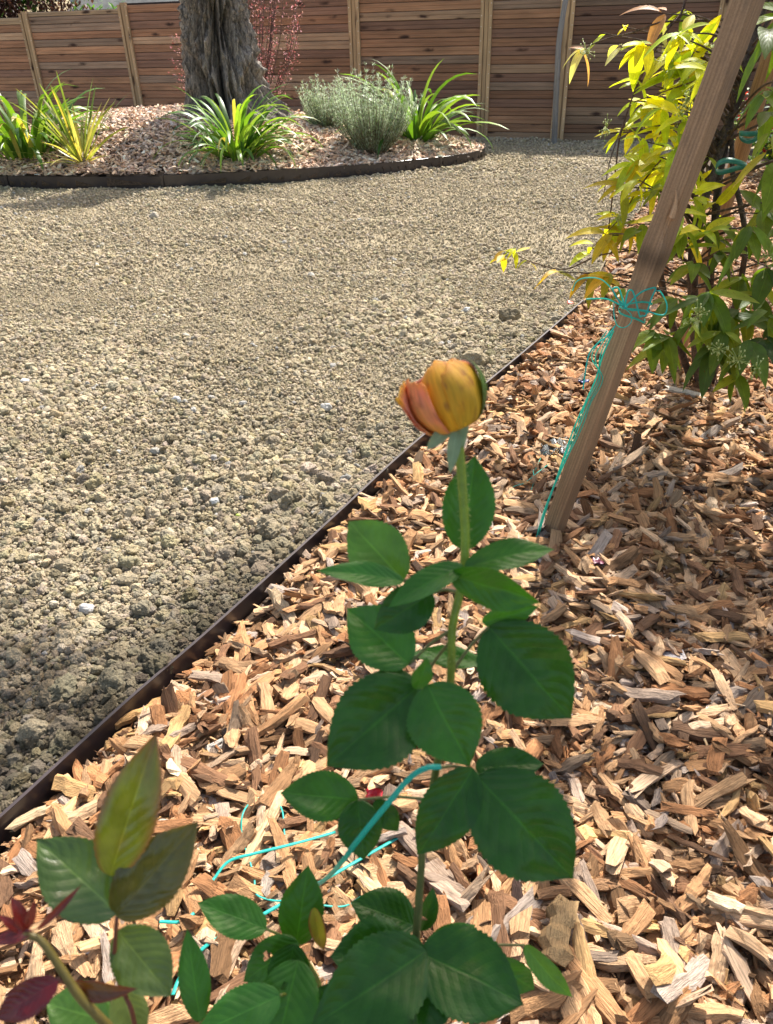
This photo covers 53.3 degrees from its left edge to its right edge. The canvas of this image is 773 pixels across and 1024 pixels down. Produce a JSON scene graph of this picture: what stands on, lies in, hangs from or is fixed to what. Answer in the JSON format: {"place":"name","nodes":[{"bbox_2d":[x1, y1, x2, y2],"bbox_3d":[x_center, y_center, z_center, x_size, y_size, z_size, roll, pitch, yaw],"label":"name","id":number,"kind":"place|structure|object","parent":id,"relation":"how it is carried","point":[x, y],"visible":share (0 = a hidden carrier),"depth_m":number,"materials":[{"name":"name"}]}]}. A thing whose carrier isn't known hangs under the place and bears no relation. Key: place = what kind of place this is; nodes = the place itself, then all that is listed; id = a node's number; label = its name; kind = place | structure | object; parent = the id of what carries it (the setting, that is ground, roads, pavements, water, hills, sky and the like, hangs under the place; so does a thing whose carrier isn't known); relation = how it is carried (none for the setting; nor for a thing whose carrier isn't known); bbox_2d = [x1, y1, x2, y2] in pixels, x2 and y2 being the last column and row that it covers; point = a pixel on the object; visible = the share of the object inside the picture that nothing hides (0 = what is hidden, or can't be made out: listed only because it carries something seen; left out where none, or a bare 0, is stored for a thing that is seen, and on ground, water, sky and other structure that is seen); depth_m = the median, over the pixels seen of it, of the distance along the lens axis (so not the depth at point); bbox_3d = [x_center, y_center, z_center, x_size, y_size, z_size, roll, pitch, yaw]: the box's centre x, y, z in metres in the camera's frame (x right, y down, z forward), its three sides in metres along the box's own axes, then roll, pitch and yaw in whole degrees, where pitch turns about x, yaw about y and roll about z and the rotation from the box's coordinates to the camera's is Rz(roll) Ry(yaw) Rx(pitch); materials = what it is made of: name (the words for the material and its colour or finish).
{"place":"outdoors","nodes":[
{"label":"outdoors","id":0,"kind":"place"},
{"bbox_2d":[5,0,71,11],"label":"sky","id":1,"kind":"structure","parent":0,"point":[40,0],"materials":[{"name":"white"}]},
{"bbox_2d":[0,137,770,802],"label":"ground","id":2,"kind":"structure","parent":0,"point":[264,389],"depth_m":4.46,"materials":[{"name":"beige gravel"}]},
{"bbox_2d":[0,0,123,17],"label":"hedge tree","id":3,"kind":"object","parent":2,"relation":"on","point":[13,8],"visible":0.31,"depth_m":16.78,"materials":[{"name":"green plant"}]},
{"bbox_2d":[54,558,73,571],"bbox_3d":[-0.909,0.152,2.173,0.055,0.042,0.050,-2,32,0],"label":"soil clod","id":4,"kind":"object","parent":2,"relation":"on","point":[64,565],"visible":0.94,"depth_m":2.16,"materials":[{"name":"soil"}]},
{"bbox_2d":[79,603,94,614],"bbox_3d":[-0.784,0.254,2.014,0.042,0.034,0.034,-2,32,0],"label":"stone","id":5,"kind":"object","parent":2,"relation":"on","point":[85,608],"visible":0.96,"depth_m":2.00,"materials":[{"name":"white stone"}]},
{"bbox_2d":[70,0,178,9],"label":"house","id":6,"kind":"structure","parent":2,"relation":"on","point":[105,5],"depth_m":23.56,"materials":[{"name":"paint"}]},
{"bbox_2d":[117,573,137,585],"bbox_3d":[-0.698,0.184,2.082,0.058,0.038,0.044,-2,32,0],"label":"soil clod","id":7,"kind":"object","parent":2,"relation":"on","point":[126,579],"visible":0.96,"depth_m":2.07,"materials":[{"name":"soil"}]},
{"bbox_2d":[149,212,158,218],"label":"stone","id":8,"kind":"object","parent":2,"relation":"on","point":[153,214],"visible":0.77,"depth_m":6.27,"materials":[{"name":"beige stone"}]},
{"bbox_2d":[149,447,159,454],"bbox_3d":[-0.828,-0.216,2.756,0.037,0.032,0.031,-26,40,-34],"label":"stone","id":9,"kind":"object","parent":2,"relation":"on","point":[155,450],"visible":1,"depth_m":2.75,"materials":[{"name":"white stone"}]},
{"bbox_2d":[172,396,180,403],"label":"stone","id":10,"kind":"object","parent":2,"relation":"on","point":[177,398],"visible":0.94,"depth_m":3.09,"materials":[{"name":"white stone"}]},
{"bbox_2d":[210,497,219,504],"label":"stone","id":11,"kind":"object","parent":2,"relation":"on","point":[215,500],"visible":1,"depth_m":2.44,"materials":[{"name":"white stone"}]},
{"bbox_2d":[0,124,480,185],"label":"mound","id":12,"kind":"object","parent":2,"relation":"on","point":[113,182],"visible":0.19,"depth_m":7.64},
{"bbox_2d":[0,69,109,168],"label":"strap leaf plant","id":13,"kind":"object","parent":12,"relation":"on","point":[16,138],"visible":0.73,"depth_m":7.76,"materials":[{"name":"green plant"}]},
{"bbox_2d":[0,72,129,165],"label":"spiky striped plant","id":14,"kind":"object","parent":12,"relation":"on","point":[74,147],"visible":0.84,"depth_m":7.62,"materials":[{"name":"yellow plant"}]},
{"bbox_2d":[149,84,321,175],"bbox_3d":[-1.550,-3.792,7.597,1.806,0.746,1.685,-2,32,0],"label":"strap leaf plant","id":15,"kind":"object","parent":12,"relation":"on","point":[247,137],"visible":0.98,"depth_m":7.64,"materials":[{"name":"green plant"}]},
{"bbox_2d":[168,0,302,98],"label":"barberry shrub","id":16,"kind":"object","parent":12,"relation":"on","point":[265,64],"visible":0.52,"depth_m":9.04,"materials":[{"name":"red plant"}]},
{"bbox_2d":[177,0,295,123],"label":"old tree","id":17,"kind":"object","parent":12,"relation":"on","point":[220,50],"visible":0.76,"depth_m":8.25,"materials":[{"name":"grey plant"}]},
{"bbox_2d":[0,103,484,175],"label":"garden bed","id":18,"kind":"object","parent":12,"relation":"on","point":[140,118],"visible":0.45,"depth_m":7.94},
{"bbox_2d":[292,74,360,127],"bbox_3d":[-0.643,-4.586,8.610,0.771,0.570,0.574,-2,32,0],"label":"lavender bush","id":19,"kind":"object","parent":12,"relation":"on","point":[321,115],"visible":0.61,"depth_m":8.56,"materials":[{"name":"green plant"}]},
{"bbox_2d":[316,62,421,154],"bbox_3d":[-0.160,-4.231,8.070,1.014,0.894,1.015,21,38,31],"label":"lavender bush","id":20,"kind":"object","parent":12,"relation":"on","point":[368,138],"visible":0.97,"depth_m":8.00,"materials":[{"name":"green plant"}]},
{"bbox_2d":[333,60,506,159],"bbox_3d":[0.265,-4.584,8.705,2.022,0.954,2.131,-2,32,0],"label":"strap leaf plant","id":21,"kind":"object","parent":12,"relation":"on","point":[425,128],"visible":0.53,"depth_m":8.57,"materials":[{"name":"green plant"}]},
{"bbox_2d":[0,141,485,188],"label":"bed edging","id":22,"kind":"object","parent":2,"relation":"on","point":[184,180],"visible":0.78,"depth_m":7.66,"materials":[{"name":"paint"}]},
{"bbox_2d":[0,300,583,853],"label":"lawn edging","id":23,"kind":"object","parent":2,"relation":"on","point":[38,792],"visible":0.52,"depth_m":1.81,"materials":[{"name":"paint"}]},
{"bbox_2d":[320,403,331,411],"bbox_3d":[-0.234,-0.407,2.995,0.047,0.037,0.036,-2,32,0],"label":"stone","id":24,"kind":"object","parent":2,"relation":"on","point":[326,407],"visible":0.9,"depth_m":2.98,"materials":[{"name":"white stone"}]},
{"bbox_2d":[0,136,672,812],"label":"gravel path","id":25,"kind":"structure","parent":2,"relation":"on","point":[326,484],"depth_m":3.35,"materials":[{"name":"beige gravel"}]},
{"bbox_2d":[14,719,48,741],"bbox_3d":[-0.741,0.468,1.621,0.072,0.067,0.055,-2,32,0],"label":"soil clod","id":26,"kind":"object","parent":25,"relation":"on","point":[35,728],"visible":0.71,"depth_m":1.60,"materials":[{"name":"soil"}]},
{"bbox_2d":[460,348,487,365],"bbox_3d":[0.378,-0.650,3.296,0.110,0.095,0.092,-26,40,-34],"label":"soil clod","id":27,"kind":"object","parent":25,"relation":"on","point":[478,356],"visible":0.73,"depth_m":3.27,"materials":[{"name":"soil"}]},
{"bbox_2d":[498,307,521,321],"bbox_3d":[0.617,-0.976,3.838,0.117,0.092,0.091,-2,32,0],"label":"soil clod","id":28,"kind":"object","parent":25,"relation":"on","point":[509,313],"visible":0.75,"depth_m":3.81,"materials":[{"name":"soil"}]},
{"bbox_2d":[0,0,772,143],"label":"wooden fence","id":29,"kind":"object","parent":2,"relation":"on","point":[503,51],"visible":0.61,"depth_m":10.18,"materials":[{"name":"brown wood"}]},
{"bbox_2d":[0,150,772,1023],"bbox_3d":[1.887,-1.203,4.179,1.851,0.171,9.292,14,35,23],"label":"wood chip mulch","id":30,"kind":"object","parent":2,"relation":"on","point":[676,927],"visible":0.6,"depth_m":1.58,"materials":[{"name":"brown wood"}]},
{"bbox_2d":[5,796,68,831],"bbox_3d":[-0.645,0.567,1.467,0.155,0.019,0.025,-19,36,-26],"label":"wood chip","id":31,"kind":"object","parent":30,"relation":"on","point":[19,822],"visible":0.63,"depth_m":1.45,"materials":[{"name":"beige wood"}]},
{"bbox_2d":[0,732,198,1023],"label":"rose shrub","id":32,"kind":"object","parent":30,"relation":"on","point":[124,865],"visible":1,"depth_m":0.40,"materials":[{"name":"green plant"}]},
{"bbox_2d":[114,697,160,729],"bbox_3d":[-0.541,0.439,1.676,0.151,0.022,0.023,-24,38,-31],"label":"wood chip","id":33,"kind":"object","parent":30,"relation":"on","point":[128,717],"visible":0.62,"depth_m":1.66,"materials":[{"name":"beige wood"}]},
{"bbox_2d":[189,738,222,755],"bbox_3d":[-0.366,0.482,1.544,0.092,0.014,0.022,-24,39,-32],"label":"wood chip","id":34,"kind":"object","parent":30,"relation":"on","point":[208,747],"visible":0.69,"depth_m":1.55,"materials":[{"name":"beige wood"}]},
{"bbox_2d":[159,831,335,923],"bbox_3d":[-0.234,0.599,1.297,0.314,0.017,0.057,-21,37,-28],"label":"twine strand","id":35,"kind":"object","parent":30,"relation":"on","point":[244,856],"visible":1,"depth_m":1.31,"materials":[{"name":"teal fabric"}]},
{"bbox_2d":[178,865,327,1023],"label":"rose shrub","id":36,"kind":"object","parent":30,"relation":"on","point":[283,985],"visible":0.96,"depth_m":0.52,"materials":[{"name":"green plant"}]},
{"bbox_2d":[260,866,277,896],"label":"wood chip","id":37,"kind":"object","parent":30,"relation":"on","point":[267,883],"visible":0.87,"depth_m":1.29,"materials":[{"name":"beige wood"}]},
{"bbox_2d":[266,587,298,623],"bbox_3d":[-0.252,0.241,1.916,0.036,0.069,0.130,-24,38,-32],"label":"wood chip","id":38,"kind":"object","parent":30,"relation":"on","point":[279,603],"visible":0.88,"depth_m":1.92,"materials":[{"name":"beige wood"}]},
{"bbox_2d":[171,837,397,994],"bbox_3d":[-0.146,0.630,1.265,0.461,0.021,0.044,-24,38,-31],"label":"twine strand","id":39,"kind":"object","parent":30,"relation":"on","point":[206,945],"visible":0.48,"depth_m":1.30,"materials":[{"name":"teal fabric"}]},
{"bbox_2d":[240,797,349,907],"bbox_3d":[-0.181,0.603,1.327,0.134,0.022,0.277,-26,39,-33],"label":"twine strand","id":40,"kind":"object","parent":30,"relation":"on","point":[264,898],"visible":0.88,"depth_m":1.29,"materials":[{"name":"teal fabric"}]},
{"bbox_2d":[365,788,382,800],"bbox_3d":[-0.024,0.529,1.452,0.033,0.013,0.027,-2,32,0],"label":"petal","id":41,"kind":"object","parent":30,"relation":"on","point":[374,792],"visible":0.71,"depth_m":1.45,"materials":[{"name":"plant"}]},
{"bbox_2d":[360,850,402,880],"bbox_3d":[-0.005,0.614,1.327,0.078,0.035,0.055,-11,33,-15],"label":"wood chip","id":42,"kind":"object","parent":30,"relation":"on","point":[388,864],"visible":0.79,"depth_m":1.31,"materials":[{"name":"beige wood"}]},
{"bbox_2d":[280,357,576,1023],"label":"rose plant","id":43,"kind":"object","parent":30,"relation":"on","point":[509,808],"visible":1,"depth_m":0.48,"materials":[{"name":"green plant"}]},
{"bbox_2d":[318,764,441,885],"bbox_3d":[-0.058,0.313,0.676,0.060,0.467,0.253,-22,37,-29],"label":"twine strand","id":44,"kind":"object","parent":43,"relation":"attached to","point":[379,814],"visible":0.88,"depth_m":0.49,"materials":[{"name":"teal fabric"}]},
{"bbox_2d":[509,448,552,492],"bbox_3d":[0.468,-0.122,2.495,0.088,0.014,0.412,9,34,17],"label":"twine strand","id":45,"kind":"object","parent":30,"relation":"on","point":[533,475],"visible":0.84,"depth_m":2.48,"materials":[{"name":"teal fabric"}]},
{"bbox_2d":[539,436,569,455],"bbox_3d":[0.577,-0.229,2.643,0.114,0.035,0.111,-2,32,0],"label":"plastic film","id":46,"kind":"object","parent":30,"relation":"on","point":[545,449],"visible":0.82,"depth_m":2.63,"materials":[{"name":"white"}]},
{"bbox_2d":[537,894,579,968],"bbox_3d":[0.272,0.666,1.218,0.060,0.041,0.130,10,34,18],"label":"wood chip","id":47,"kind":"object","parent":30,"relation":"on","point":[553,938],"visible":0.94,"depth_m":1.21,"materials":[{"name":"beige wood"}]},
{"bbox_2d":[536,876,621,900],"bbox_3d":[0.319,0.629,1.286,0.143,0.026,0.028,-5,32,-5],"label":"wood chip","id":48,"kind":"object","parent":30,"relation":"on","point":[555,891],"visible":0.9,"depth_m":1.28,"materials":[{"name":"brown wood"}]},
{"bbox_2d":[580,698,611,711],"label":"wood chip","id":49,"kind":"object","parent":30,"relation":"on","point":[596,703],"visible":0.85,"depth_m":1.63,"materials":[{"name":"beige wood"}]},
{"bbox_2d":[592,557,605,564],"bbox_3d":[0.562,0.130,2.043,0.041,0.014,0.022,-2,32,0],"label":"fallen leaf","id":50,"kind":"object","parent":30,"relation":"on","point":[597,561],"visible":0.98,"depth_m":2.04,"materials":[{"name":"plant"}]},
{"bbox_2d":[490,0,772,410],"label":"leafy shrub","id":51,"kind":"object","parent":30,"relation":"on","point":[710,320],"visible":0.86,"depth_m":2.29,"materials":[{"name":"green plant"}]},
{"bbox_2d":[715,157,746,174],"bbox_3d":[0.986,-0.988,2.200,0.088,0.051,0.062,-2,32,0],"label":"plant tie","id":52,"kind":"object","parent":51,"relation":"attached to","point":[740,164],"visible":0.91,"depth_m":2.19,"materials":[{"name":"plastic"}]},
{"bbox_2d":[739,130,757,143],"bbox_3d":[1.065,-1.096,2.249,0.065,0.041,0.048,-2,32,0],"label":"plant tie","id":53,"kind":"object","parent":51,"relation":"attached to","point":[747,134],"visible":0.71,"depth_m":2.25,"materials":[{"name":"plastic"}]},
{"bbox_2d":[624,724,648,747],"bbox_3d":[0.521,0.449,1.571,0.051,0.016,0.074,-22,38,-30],"label":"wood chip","id":54,"kind":"object","parent":30,"relation":"on","point":[627,728],"visible":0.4,"depth_m":1.57,"materials":[{"name":"grey wood"}]},
{"bbox_2d":[663,650,686,659],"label":"wood chip","id":55,"kind":"object","parent":30,"relation":"on","point":[670,654],"visible":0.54,"depth_m":1.75,"materials":[{"name":"grey wood"}]},
{"bbox_2d":[662,385,705,397],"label":"wood chip","id":56,"kind":"object","parent":30,"relation":"on","point":[691,393],"visible":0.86,"depth_m":2.95,"materials":[{"name":"grey wood"}]},
{"bbox_2d":[734,88,772,166],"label":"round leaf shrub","id":57,"kind":"object","parent":30,"relation":"on","point":[769,152],"visible":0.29,"depth_m":7.14,"materials":[{"name":"green plant"}]},
{"bbox_2d":[551,0,567,143],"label":"wooden pole","id":58,"kind":"object","parent":2,"relation":"on","point":[557,71],"visible":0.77,"depth_m":9.26,"materials":[{"name":"wood"}]},
{"bbox_2d":[544,0,764,536],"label":"timber stake","id":59,"kind":"object","parent":2,"relation":"on","point":[737,28],"visible":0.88,"depth_m":1.65,"materials":[{"name":"brown wood"}]},
{"bbox_2d":[572,277,667,388],"bbox_3d":[0.511,-0.418,1.742,0.229,0.212,0.121,-15,35,-21],"label":"twine bow","id":60,"kind":"object","parent":59,"relation":"attached to","point":[623,304],"visible":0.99,"depth_m":1.71,"materials":[{"name":"teal fabric"}]},
{"bbox_2d":[536,330,613,536],"bbox_3d":[0.472,-0.171,1.972,0.143,0.628,0.025,15,36,25],"label":"twine strand","id":61,"kind":"object","parent":60,"relation":"hanging from","point":[562,464],"visible":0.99,"depth_m":1.92,"materials":[{"name":"teal fabric"}]},
{"bbox_2d":[678,19,772,363],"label":"round stake","id":62,"kind":"object","parent":2,"relation":"on","point":[742,150],"visible":0.21,"depth_m":2.54,"materials":[{"name":"brown wood"}]}
]}

